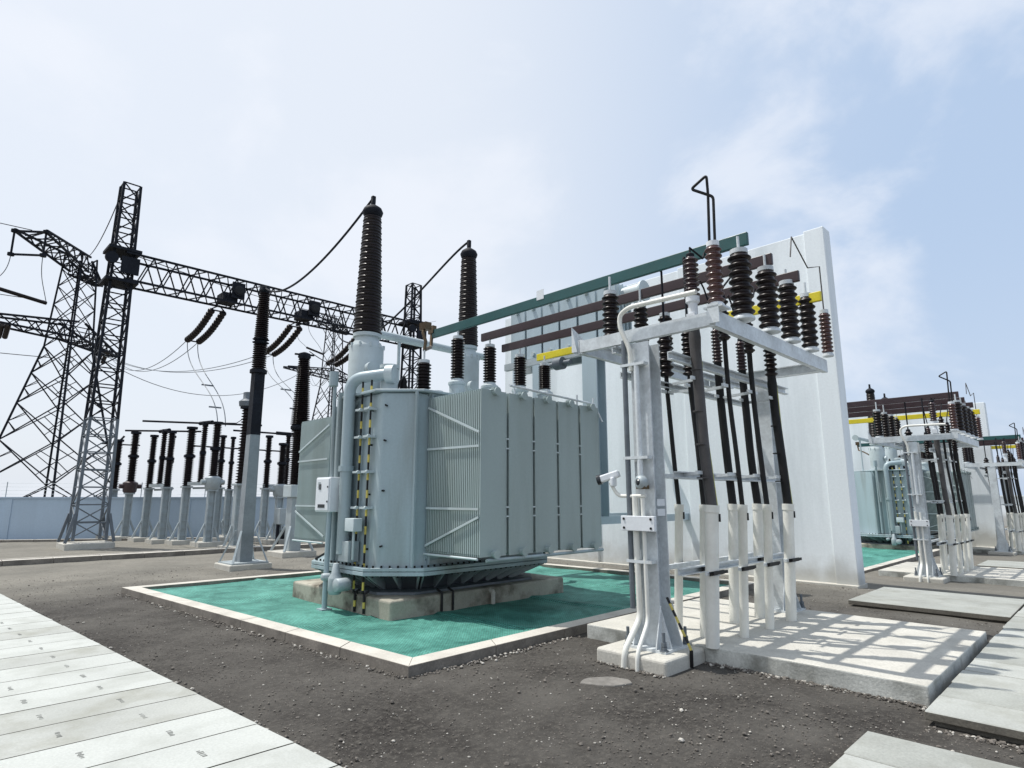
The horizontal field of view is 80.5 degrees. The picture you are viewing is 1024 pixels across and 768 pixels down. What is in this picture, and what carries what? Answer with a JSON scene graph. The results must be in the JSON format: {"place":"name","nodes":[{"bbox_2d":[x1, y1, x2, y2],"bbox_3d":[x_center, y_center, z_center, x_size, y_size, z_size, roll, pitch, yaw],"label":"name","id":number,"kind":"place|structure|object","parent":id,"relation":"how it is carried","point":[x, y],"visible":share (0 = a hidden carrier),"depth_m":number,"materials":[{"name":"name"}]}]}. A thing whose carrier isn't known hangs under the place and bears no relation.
{"place":"outdoors","nodes":[
{"label":"outdoors","id":0,"kind":"place"},
{"bbox_2d":[0,594,342,767],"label":"path","id":1,"kind":"structure","parent":0,"point":[69,698],"depth_m":4.36,"materials":[{"name":"white concrete"}]},
{"bbox_2d":[0,526,1023,767],"bbox_3d":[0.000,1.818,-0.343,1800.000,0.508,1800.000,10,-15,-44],"label":"ground","id":2,"kind":"structure","parent":0,"point":[195,633],"depth_m":5.02,"materials":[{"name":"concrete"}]},
{"bbox_2d":[0,228,117,496],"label":"pylon","id":3,"kind":"object","parent":2,"relation":"on","point":[6,328],"visible":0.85,"depth_m":33.28,"materials":[{"name":"metal"}]},
{"bbox_2d":[56,181,142,550],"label":"gantry column","id":4,"kind":"structure","parent":2,"relation":"on","point":[113,252],"depth_m":20.69,"materials":[{"name":"metal"}]},
{"bbox_2d":[2,538,198,542],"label":"kerb","id":5,"kind":"structure","parent":2,"relation":"on","point":[40,540],"depth_m":22.57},
{"bbox_2d":[95,436,139,538],"bbox_3d":[-16.009,4.184,24.425,1.400,4.223,0.840,10,-15,-44],"label":"post insulator","id":6,"kind":"object","parent":2,"relation":"on","point":[118,463],"visible":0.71,"depth_m":24.47,"materials":[{"name":"ceramic"}]},
{"bbox_2d":[109,432,141,540],"bbox_3d":[-15.040,4.027,23.828,0.840,4.310,0.840,10,-15,-44],"label":"current transformer","id":7,"kind":"object","parent":2,"relation":"on","point":[130,486],"visible":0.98,"depth_m":23.69,"materials":[{"name":"metal"}]},
{"bbox_2d":[127,435,158,541],"bbox_3d":[-13.972,4.015,23.276,0.840,4.130,0.840,10,-15,-44],"label":"post insulator","id":8,"kind":"object","parent":2,"relation":"on","point":[144,523],"visible":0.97,"depth_m":23.15,"materials":[{"name":"metal"}]},
{"bbox_2d":[0,482,286,539],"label":"perimeter wall","id":9,"kind":"structure","parent":2,"relation":"on","point":[32,518],"depth_m":23.84,"materials":[{"name":"grey concrete"}]},
{"bbox_2d":[145,431,176,544],"bbox_3d":[-12.700,3.801,22.252,0.840,4.170,0.840,10,-15,-44],"label":"post insulator","id":10,"kind":"object","parent":2,"relation":"on","point":[162,525],"visible":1,"depth_m":22.12,"materials":[{"name":"metal"}]},
{"bbox_2d":[125,428,201,490],"bbox_3d":[-13.335,2.878,23.009,2.612,2.315,0.998,-2,-11,10],"label":"disconnector","id":11,"kind":"object","parent":10,"relation":"attached to","point":[160,475],"visible":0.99,"depth_m":22.86,"materials":[{"name":"ceramic"}]},
{"bbox_2d":[0,543,324,565],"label":"kerb","id":12,"kind":"structure","parent":2,"relation":"on","point":[29,561],"depth_m":16.29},
{"bbox_2d":[164,426,197,544],"bbox_3d":[-11.717,3.664,21.796,0.840,4.270,0.840,10,-15,-44],"label":"post insulator","id":13,"kind":"object","parent":2,"relation":"on","point":[182,525],"visible":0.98,"depth_m":21.67,"materials":[{"name":"ceramic"}]},
{"bbox_2d":[189,421,224,547],"bbox_3d":[-10.345,3.460,20.899,0.840,4.340,0.840,10,-15,-44],"label":"transformer","id":14,"kind":"object","parent":2,"relation":"on","point":[212,482],"visible":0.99,"depth_m":20.73,"materials":[{"name":"metal"}]},
{"bbox_2d":[142,420,261,488],"bbox_3d":[-11.105,2.524,21.589,3.772,2.405,1.088,1,-11,-6],"label":"disconnector","id":15,"kind":"object","parent":14,"relation":"attached to","point":[202,453],"visible":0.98,"depth_m":21.49,"materials":[{"name":"grey metal"}]},
{"bbox_2d":[199,435,229,540],"bbox_3d":[-11.243,4.011,23.205,0.840,4.110,0.840,10,-15,-44],"label":"post insulator","id":16,"kind":"object","parent":2,"relation":"on","point":[218,506],"visible":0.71,"depth_m":23.11,"materials":[{"name":"metal"}]},
{"bbox_2d":[219,437,235,536],"bbox_3d":[-11.597,4.263,24.813,0.840,4.210,0.840,10,-15,-44],"label":"post insulator","id":17,"kind":"object","parent":2,"relation":"on","point":[226,519],"visible":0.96,"depth_m":24.70,"materials":[{"name":"metal"}]},
{"bbox_2d":[217,392,254,547],"bbox_3d":[-8.662,2.788,19.442,0.840,5.120,0.840,10,-15,-44],"label":"voltage transformer","id":18,"kind":"object","parent":2,"relation":"on","point":[244,403],"visible":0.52,"depth_m":19.27,"materials":[{"name":"metal"}]},
{"bbox_2d":[214,286,271,571],"bbox_3d":[-6.258,0.947,14.695,0.960,6.980,0.960,10,-15,-44],"label":"insulator pole","id":19,"kind":"object","parent":2,"relation":"on","point":[243,558],"visible":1,"depth_m":14.45,"materials":[{"name":"metal"}]},
{"bbox_2d":[253,435,272,541],"bbox_3d":[-9.475,4.024,23.275,0.840,4.110,0.840,10,-15,-44],"label":"post insulator","id":20,"kind":"object","parent":2,"relation":"on","point":[263,524],"visible":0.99,"depth_m":23.16,"materials":[{"name":"metal"}]},
{"bbox_2d":[233,429,291,487],"bbox_3d":[-9.092,3.065,24.001,3.903,2.315,0.335,10,-15,-44],"label":"disconnector","id":21,"kind":"object","parent":20,"relation":"attached to","point":[288,435],"visible":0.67,"depth_m":23.97,"materials":[{"name":"grey metal"}]},
{"bbox_2d":[260,443,287,543],"bbox_3d":[-8.485,4.011,22.126,0.840,3.710,0.840,10,-15,-44],"label":"transformer","id":22,"kind":"object","parent":2,"relation":"on","point":[276,489],"visible":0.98,"depth_m":22.00,"materials":[{"name":"metal"}]},
{"bbox_2d":[274,508,285,544],"bbox_3d":[-7.973,4.975,21.135,0.500,1.250,0.450,10,-15,-44],"label":"mechanism box","id":23,"kind":"object","parent":2,"relation":"on","point":[280,516],"visible":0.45,"depth_m":20.97,"materials":[{"name":"grey metal"}]},
{"bbox_2d":[267,352,316,557],"bbox_3d":[-6.223,1.996,17.613,1.000,6.000,1.000,10,-15,-44],"label":"insulator pole","id":24,"kind":"object","parent":2,"relation":"on","point":[300,414],"visible":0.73,"depth_m":17.39,"materials":[{"name":"ceramic"}]},
{"bbox_2d":[283,310,347,419],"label":"pylon","id":25,"kind":"object","parent":2,"relation":"on","point":[295,368],"visible":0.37,"depth_m":52.73,"materials":[{"name":"metal"}]},
{"bbox_2d":[310,365,334,386],"bbox_3d":[-12.847,-0.932,40.106,0.435,3.941,22.542,4,-11,-21],"label":"overhead wire","id":26,"kind":"object","parent":25,"relation":"attached to","point":[320,379],"visible":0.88,"depth_m":35.49,"materials":[{"name":"metal"}]},
{"bbox_2d":[326,338,354,366],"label":"strain insulator","id":27,"kind":"object","parent":26,"relation":"attached to","point":[342,353],"visible":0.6,"depth_m":28.87,"materials":[{"name":"ceramic"}]},
{"bbox_2d":[398,282,426,388],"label":"gantry column","id":28,"kind":"structure","parent":2,"relation":"on","point":[412,327],"depth_m":30.10,"materials":[{"name":"metal"}]},
{"bbox_2d":[120,251,418,344],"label":"gantry beam","id":29,"kind":"structure","parent":28,"relation":"on","point":[238,289],"depth_m":24.23,"materials":[{"name":"metal"}]},
{"bbox_2d":[184,305,225,344],"bbox_3d":[-12.399,-2.386,24.475,2.375,1.189,0.709,-9,-14,40],"label":"strain insulator","id":30,"kind":"object","parent":29,"relation":"hanging from","point":[200,326],"visible":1,"depth_m":24.22,"materials":[{"name":"ceramic"}]},
{"bbox_2d":[265,321,301,356],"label":"strain insulator","id":31,"kind":"object","parent":29,"relation":"hanging from","point":[275,344],"visible":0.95,"depth_m":26.43,"materials":[{"name":"ceramic"}]},
{"bbox_2d":[292,574,562,620],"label":"transformer plinth","id":32,"kind":"structure","parent":2,"relation":"on","point":[390,607],"depth_m":8.75,"materials":[{"name":"concrete"}]},
{"bbox_2d":[353,586,453,613],"bbox_3d":[-1.506,3.011,8.436,1.401,0.307,0.265,1,-11,-7],"label":"earth strap","id":33,"kind":"object","parent":32,"relation":"attached to","point":[368,591],"visible":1,"depth_m":8.41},
{"bbox_2d":[292,196,603,594],"bbox_3d":[-1.326,0.133,10.750,4.300,6.360,5.271,10,-15,-44],"label":"power transformer","id":34,"kind":"object","parent":32,"relation":"on","point":[465,481],"visible":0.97,"depth_m":8.67,"materials":[{"name":"paint"}]},
{"bbox_2d":[265,200,370,292],"bbox_3d":[-4.364,-2.530,12.714,0.189,0.834,6.434,8,-13,-37],"label":"overhead wire","id":35,"kind":"object","parent":34,"relation":"attached to","point":[330,251],"visible":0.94,"depth_m":11.55,"materials":[{"name":"metal"}]},
{"bbox_2d":[339,242,466,343],"bbox_3d":[-3.485,-1.797,15.861,0.431,1.230,9.956,6,-12,-29],"label":"overhead wire","id":36,"kind":"object","parent":34,"relation":"attached to","point":[428,282],"visible":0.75,"depth_m":12.88,"materials":[{"name":"metal"}]},
{"bbox_2d":[425,232,748,350],"bbox_3d":[0.382,-1.107,8.483,0.640,0.673,5.760,10,-15,-44],"label":"busbar","id":37,"kind":"object","parent":34,"relation":"attached to","point":[541,299],"visible":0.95,"depth_m":8.28,"materials":[{"name":"green paint"}]},
{"bbox_2d":[121,563,753,677],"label":"kerb","id":38,"kind":"structure","parent":2,"relation":"on","point":[396,663],"depth_m":6.97,"materials":[{"name":"concrete"}]},
{"bbox_2d":[150,566,726,657],"bbox_3d":[-1.058,3.574,10.645,7.941,0.075,7.162,10,-15,-44],"label":"netting mat","id":39,"kind":"object","parent":2,"relation":"on","point":[585,594],"visible":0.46,"depth_m":8.43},
{"bbox_2d":[315,477,339,610],"bbox_3d":[-2.710,2.309,8.824,0.245,1.870,0.420,10,-15,-44],"label":"control box","id":40,"kind":"object","parent":39,"relation":"on","point":[327,495],"visible":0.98,"depth_m":8.77,"materials":[{"name":"paint"}]},
{"bbox_2d":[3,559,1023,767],"bbox_3d":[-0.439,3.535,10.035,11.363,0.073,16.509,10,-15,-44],"label":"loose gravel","id":41,"kind":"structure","parent":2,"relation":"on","point":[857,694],"depth_m":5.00,"materials":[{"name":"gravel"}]},
{"bbox_2d":[580,676,631,686],"bbox_3d":[0.824,2.643,5.353,0.458,0.028,0.273,2,-11,-10],"label":"manhole cover","id":42,"kind":"object","parent":2,"relation":"on","point":[609,681],"visible":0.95,"depth_m":5.34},
{"bbox_2d":[621,496,642,668],"bbox_3d":[1.181,1.956,6.057,0.340,1.643,0.070,10,-14,-42],"label":"service conduit","id":43,"kind":"object","parent":2,"relation":"on","point":[632,633],"visible":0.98,"depth_m":6.10,"materials":[{"name":"white plastic"}]},
{"bbox_2d":[635,498,649,671],"bbox_3d":[1.266,1.948,5.959,0.051,1.621,0.326,-7,-13,34],"label":"service conduit","id":44,"kind":"object","parent":2,"relation":"on","point":[645,628],"visible":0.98,"depth_m":6.03,"materials":[{"name":"white plastic"}]},
{"bbox_2d":[597,640,704,676],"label":"footing block","id":45,"kind":"structure","parent":2,"relation":"on","point":[670,664],"depth_m":5.78,"materials":[{"name":"concrete"}]},
{"bbox_2d":[666,597,693,667],"bbox_3d":[1.645,2.429,5.927,0.035,0.622,0.261,10,-15,-44],"label":"earth strap","id":46,"kind":"object","parent":45,"relation":"attached to","point":[684,635],"visible":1,"depth_m":5.89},
{"bbox_2d":[505,226,867,588],"bbox_3d":[3.256,1.052,15.384,0.580,7.550,9.550,10,-15,-44],"label":"firewall","id":47,"kind":"object","parent":2,"relation":"on","point":[817,443],"visible":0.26,"depth_m":12.87,"materials":[{"name":"paint"}]},
{"bbox_2d":[504,280,689,523],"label":"cooler bank","id":48,"kind":"structure","parent":47,"relation":"attached to","point":[593,378],"depth_m":12.39,"materials":[{"name":"blue paint"}]},
{"bbox_2d":[587,598,987,706],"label":"concrete slab","id":49,"kind":"structure","parent":2,"relation":"on","point":[920,663],"depth_m":5.97,"materials":[{"name":"concrete"}]},
{"bbox_2d":[673,504,684,629],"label":"cable conduit","id":50,"kind":"object","parent":49,"relation":"on","point":[678,580],"visible":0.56,"depth_m":6.94,"materials":[{"name":"white plastic"}]},
{"bbox_2d":[699,504,704,637],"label":"cable conduit","id":51,"kind":"object","parent":49,"relation":"on","point":[702,575],"visible":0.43,"depth_m":6.51,"materials":[{"name":"white plastic"}]},
{"bbox_2d":[571,175,833,654],"bbox_3d":[2.505,0.479,7.506,3.360,4.778,1.965,10,-15,-44],"label":"bus support frame","id":52,"kind":"object","parent":49,"relation":"on","point":[663,636],"visible":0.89,"depth_m":6.67,"materials":[{"name":"metal"}]},
{"bbox_2d":[596,470,645,497],"bbox_3d":[1.164,1.065,6.446,0.590,0.290,0.123,-8,-13,36],"label":"security camera","id":53,"kind":"object","parent":52,"relation":"attached to","point":[611,477],"visible":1,"depth_m":6.48,"materials":[{"name":"white plastic"}]},
{"bbox_2d":[481,253,772,341],"bbox_3d":[1.262,-1.139,8.860,0.050,0.140,5.070,10,-15,-44],"label":"busbar","id":54,"kind":"object","parent":52,"relation":"attached to","point":[669,286],"visible":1,"depth_m":8.81,"materials":[{"name":"metal"}]},
{"bbox_2d":[620,341,656,608],"bbox_3d":[1.319,0.889,6.341,0.090,2.800,0.300,10,-15,-44],"label":"steel conduit","id":55,"kind":"object","parent":52,"relation":"attached to","point":[639,458],"visible":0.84,"depth_m":6.37,"materials":[{"name":"metal"}]},
{"bbox_2d":[621,516,656,531],"bbox_3d":[1.305,1.425,6.183,0.108,0.150,0.400,10,-15,-44],"label":"junction box","id":56,"kind":"object","parent":52,"relation":"attached to","point":[639,523],"visible":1,"depth_m":6.14,"materials":[{"name":"white paint"}]},
{"bbox_2d":[502,270,799,351],"bbox_3d":[1.679,-0.990,9.271,0.050,0.140,5.250,10,-15,-44],"label":"busbar","id":57,"kind":"object","parent":52,"relation":"attached to","point":[678,305],"visible":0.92,"depth_m":9.21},
{"bbox_2d":[617,289,696,371],"bbox_3d":[1.522,-0.547,6.369,0.072,0.734,0.957,10,-15,-44],"label":"service conduit","id":58,"kind":"object","parent":52,"relation":"attached to","point":[642,304],"visible":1,"depth_m":6.54,"materials":[{"name":"white plastic"}]},
{"bbox_2d":[657,271,680,503],"bbox_3d":[1.875,0.043,7.339,0.208,3.034,0.187,10,-15,-44],"label":"power cable","id":59,"kind":"object","parent":52,"relation":"attached to","point":[666,366],"visible":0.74,"depth_m":7.32,"materials":[{"name":"rubber"}]},
{"bbox_2d":[537,291,821,360],"bbox_3d":[2.236,-0.816,9.560,0.055,0.145,4.990,10,-15,-44],"label":"busbar","id":60,"kind":"object","parent":52,"relation":"attached to","point":[816,296],"visible":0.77,"depth_m":10.71,"materials":[{"name":"yellow paint"}]},
{"bbox_2d":[681,257,705,504],"bbox_3d":[2.047,-0.029,6.934,0.165,3.027,0.164,10,-15,-44],"label":"power cable","id":61,"kind":"object","parent":52,"relation":"attached to","point":[686,350],"visible":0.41,"depth_m":6.89,"materials":[{"name":"rubber"}]},
{"bbox_2d":[682,247,717,504],"bbox_3d":[2.106,-0.083,6.586,0.426,3.007,0.182,7,-13,-32],"label":"power cable","id":62,"kind":"object","parent":52,"relation":"attached to","point":[690,270],"visible":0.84,"depth_m":6.45,"materials":[{"name":"rubber"}]},
{"bbox_2d":[699,280,736,503],"bbox_3d":[2.543,0.147,7.604,0.462,2.930,0.154,7,-13,-32],"label":"power cable","id":63,"kind":"object","parent":52,"relation":"attached to","point":[721,407],"visible":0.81,"depth_m":7.59,"materials":[{"name":"rubber"}]},
{"bbox_2d":[718,277,744,504],"bbox_3d":[2.570,0.034,6.993,0.384,2.925,0.140,7,-13,-34],"label":"power cable","id":64,"kind":"object","parent":52,"relation":"attached to","point":[724,338],"visible":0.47,"depth_m":6.87,"materials":[{"name":"rubber"}]},
{"bbox_2d":[727,295,760,503],"bbox_3d":[3.002,0.245,7.934,0.393,2.859,0.151,6,-12,-29],"label":"power cable","id":65,"kind":"object","parent":52,"relation":"attached to","point":[741,359],"visible":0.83,"depth_m":7.88,"materials":[{"name":"black rubber"}]},
{"bbox_2d":[743,288,769,503],"bbox_3d":[3.012,0.145,7.392,0.374,2.855,0.143,7,-13,-33],"label":"power cable","id":66,"kind":"object","parent":52,"relation":"attached to","point":[749,350],"visible":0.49,"depth_m":7.26,"materials":[{"name":"rubber"}]},
{"bbox_2d":[763,349,792,503],"bbox_3d":[3.451,0.292,7.819,0.352,2.725,0.169,6,-12,-30],"label":"power cable","id":67,"kind":"object","parent":52,"relation":"attached to","point":[770,370],"visible":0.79,"depth_m":7.71,"materials":[{"name":"rubber"}]},
{"bbox_2d":[704,505,727,648],"bbox_3d":[2.030,1.935,6.132,0.300,1.396,0.200,10,-15,-44],"label":"cable conduit","id":68,"kind":"object","parent":49,"relation":"on","point":[712,607],"visible":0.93,"depth_m":6.09,"materials":[{"name":"white plastic"}]},
{"bbox_2d":[727,504,738,622],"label":"cable conduit","id":69,"kind":"object","parent":49,"relation":"on","point":[733,551],"visible":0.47,"depth_m":7.26,"materials":[{"name":"white plastic"}]},
{"bbox_2d":[737,504,755,637],"bbox_3d":[2.503,2.013,6.543,0.300,1.393,0.156,10,-15,-44],"label":"cable conduit","id":70,"kind":"object","parent":49,"relation":"on","point":[743,515],"visible":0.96,"depth_m":6.51,"materials":[{"name":"white plastic"}]},
{"bbox_2d":[752,503,764,617],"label":"cable conduit","id":71,"kind":"object","parent":49,"relation":"on","point":[759,586],"visible":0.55,"depth_m":7.56,"materials":[{"name":"white plastic"}]},
{"bbox_2d":[762,504,779,629],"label":"cable conduit","id":72,"kind":"object","parent":49,"relation":"on","point":[768,517],"visible":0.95,"depth_m":6.93,"materials":[{"name":"white plastic"}]},
{"bbox_2d":[782,504,801,620],"bbox_3d":[3.401,2.176,7.411,0.300,1.395,0.187,10,-15,-44],"label":"cable conduit","id":73,"kind":"object","parent":49,"relation":"on","point":[789,516],"visible":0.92,"depth_m":7.37,"materials":[{"name":"white plastic"}]},
{"bbox_2d":[862,547,918,567],"bbox_3d":[10.359,6.100,22.056,16.100,0.075,7.000,10,-15,-44],"label":"netting mat","id":74,"kind":"object","parent":2,"relation":"on","point":[873,556],"visible":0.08,"depth_m":21.01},
{"bbox_2d":[861,543,947,550],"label":"transformer plinth","id":75,"kind":"structure","parent":2,"relation":"on","point":[891,546],"depth_m":23.33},
{"bbox_2d":[852,384,978,544],"bbox_3d":[15.716,3.338,25.329,4.300,6.360,5.271,10,-15,-44],"label":"power transformer","id":76,"kind":"object","parent":75,"relation":"on","point":[884,513],"visible":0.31,"depth_m":23.63,"materials":[{"name":"paint"}]},
{"bbox_2d":[855,434,1020,454],"bbox_3d":[17.352,2.527,25.068,0.640,0.673,5.760,10,-15,-44],"label":"busbar","id":77,"kind":"object","parent":76,"relation":"attached to","point":[984,438],"visible":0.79,"depth_m":24.02,"materials":[{"name":"green paint"}]},
{"bbox_2d":[864,544,962,572],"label":"kerb","id":78,"kind":"structure","parent":2,"relation":"on","point":[912,558],"depth_m":18.10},
{"bbox_2d":[848,402,996,546],"bbox_3d":[16.691,4.547,28.396,0.580,6.380,9.550,10,-15,-44],"label":"firewall","id":79,"kind":"object","parent":2,"relation":"on","point":[984,534],"visible":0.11,"depth_m":25.44,"materials":[{"name":"paint"}]},
{"bbox_2d":[903,573,950,583],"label":"footing block","id":80,"kind":"structure","parent":2,"relation":"on","point":[941,580],"depth_m":13.94,"materials":[{"name":"concrete"}]},
{"bbox_2d":[878,562,1023,586],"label":"concrete slab","id":81,"kind":"structure","parent":2,"relation":"on","point":[998,576],"depth_m":14.52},
{"bbox_2d":[914,511,922,581],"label":"service conduit","id":82,"kind":"object","parent":81,"relation":"on","point":[920,550],"visible":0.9,"depth_m":14.25,"materials":[{"name":"white plastic"}]},
{"bbox_2d":[868,371,983,577],"bbox_3d":[10.849,2.349,15.645,3.360,4.778,1.965,10,-15,-44],"label":"bus support frame","id":83,"kind":"object","parent":81,"relation":"on","point":[965,424],"visible":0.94,"depth_m":14.77,"materials":[{"name":"metal"}]},
{"bbox_2d":[847,391,958,407],"bbox_3d":[8.726,0.763,16.622,0.640,0.673,5.760,10,-15,-44],"label":"busbar","id":84,"kind":"object","parent":83,"relation":"attached to","point":[936,396],"visible":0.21,"depth_m":15.66,"materials":[{"name":"brown paint"}]},
{"bbox_2d":[847,397,964,412],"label":"busbar","id":85,"kind":"object","parent":83,"relation":"attached to","point":[894,406],"visible":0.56,"depth_m":16.20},
{"bbox_2d":[848,402,972,417],"bbox_3d":[10.023,0.879,17.409,0.050,0.140,5.250,10,-15,-44],"label":"busbar","id":86,"kind":"object","parent":83,"relation":"attached to","point":[896,411],"visible":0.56,"depth_m":16.66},
{"bbox_2d":[849,409,979,423],"bbox_3d":[10.580,1.053,17.699,0.055,0.145,4.990,10,-15,-44],"label":"busbar","id":87,"kind":"object","parent":83,"relation":"attached to","point":[902,417],"visible":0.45,"depth_m":17.05,"materials":[{"name":"yellow paint"}]},
{"bbox_2d":[902,441,928,559],"bbox_3d":[9.663,2.759,14.479,0.090,2.800,0.300,10,-15,-44],"label":"steel conduit","id":88,"kind":"object","parent":83,"relation":"attached to","point":[904,452],"visible":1,"depth_m":14.52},
{"bbox_2d":[921,398,940,514],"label":"power cable","id":89,"kind":"object","parent":83,"relation":"attached to","point":[927,444],"visible":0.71,"depth_m":15.04,"materials":[{"name":"rubber"}]},
{"bbox_2d":[923,408,943,513],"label":"power cable","id":90,"kind":"object","parent":83,"relation":"attached to","point":[928,430],"visible":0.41,"depth_m":15.72,"materials":[{"name":"black rubber"}]},
{"bbox_2d":[928,397,951,514],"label":"power cable","id":91,"kind":"object","parent":83,"relation":"attached to","point":[933,420],"visible":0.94,"depth_m":14.60,"materials":[{"name":"black rubber"}]},
{"bbox_2d":[938,403,957,514],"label":"power cable","id":92,"kind":"object","parent":83,"relation":"attached to","point":[941,428],"visible":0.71,"depth_m":15.06,"materials":[{"name":"rubber"}]},
{"bbox_2d":[945,409,962,513],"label":"power cable","id":93,"kind":"object","parent":83,"relation":"attached to","point":[947,430],"visible":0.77,"depth_m":15.44,"materials":[{"name":"rubber"}]},
{"bbox_2d":[951,439,968,513],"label":"power cable","id":94,"kind":"object","parent":83,"relation":"attached to","point":[954,445],"visible":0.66,"depth_m":15.85,"materials":[{"name":"rubber"}]},
{"bbox_2d":[937,515,945,572],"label":"cable conduit","id":95,"kind":"object","parent":81,"relation":"on","point":[941,547],"visible":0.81,"depth_m":14.66,"materials":[{"name":"white plastic"}]},
{"bbox_2d":[945,515,957,575],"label":"cable conduit","id":96,"kind":"object","parent":81,"relation":"on","point":[951,542],"visible":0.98,"depth_m":14.23,"materials":[{"name":"white plastic"}]},
{"bbox_2d":[954,515,963,572],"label":"cable conduit","id":97,"kind":"object","parent":81,"relation":"on","point":[958,541],"visible":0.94,"depth_m":14.66,"materials":[{"name":"white plastic"}]},
{"bbox_2d":[960,514,968,570],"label":"cable conduit","id":98,"kind":"object","parent":81,"relation":"on","point":[964,540],"visible":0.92,"depth_m":15.07,"materials":[{"name":"white plastic"}]},
{"bbox_2d":[965,514,973,568],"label":"cable conduit","id":99,"kind":"object","parent":81,"relation":"on","point":[969,544],"visible":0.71,"depth_m":15.51,"materials":[{"name":"white plastic"}]},
{"bbox_2d":[972,546,1023,554],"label":"concrete slab","id":100,"kind":"structure","parent":2,"relation":"on","point":[982,549],"depth_m":23.44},
{"bbox_2d":[961,423,1023,551],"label":"bus support frame","id":101,"kind":"object","parent":100,"relation":"on","point":[1002,545],"visible":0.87,"depth_m":23.00,"materials":[{"name":"metal"}]},
{"bbox_2d":[1001,438,1017,512],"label":"power cable","id":102,"kind":"object","parent":101,"relation":"attached to","point":[1004,448],"visible":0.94,"depth_m":23.06,"materials":[{"name":"black rubber"}]},
{"bbox_2d":[0,0,1023,496],"label":"sky","id":103,"kind":"structure","parent":0,"point":[569,141],"materials":[{"name":"blue"}]},
{"bbox_2d":[829,731,1019,767],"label":"path","id":104,"kind":"structure","parent":0,"point":[868,749],"depth_m":3.63,"materials":[{"name":"grey concrete"}]},
{"bbox_2d":[848,587,1023,622],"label":"path","id":105,"kind":"structure","parent":0,"point":[989,608],"depth_m":8.91,"materials":[{"name":"grey concrete"}]},
{"bbox_2d":[924,607,1023,744],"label":"path","id":106,"kind":"structure","parent":0,"point":[982,694],"depth_m":4.71,"materials":[{"name":"grey concrete"}]},
{"bbox_2d":[976,560,1023,568],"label":"concrete slab","id":107,"kind":"structure","parent":0,"point":[1004,564],"depth_m":17.41,"materials":[{"name":"grey concrete"}]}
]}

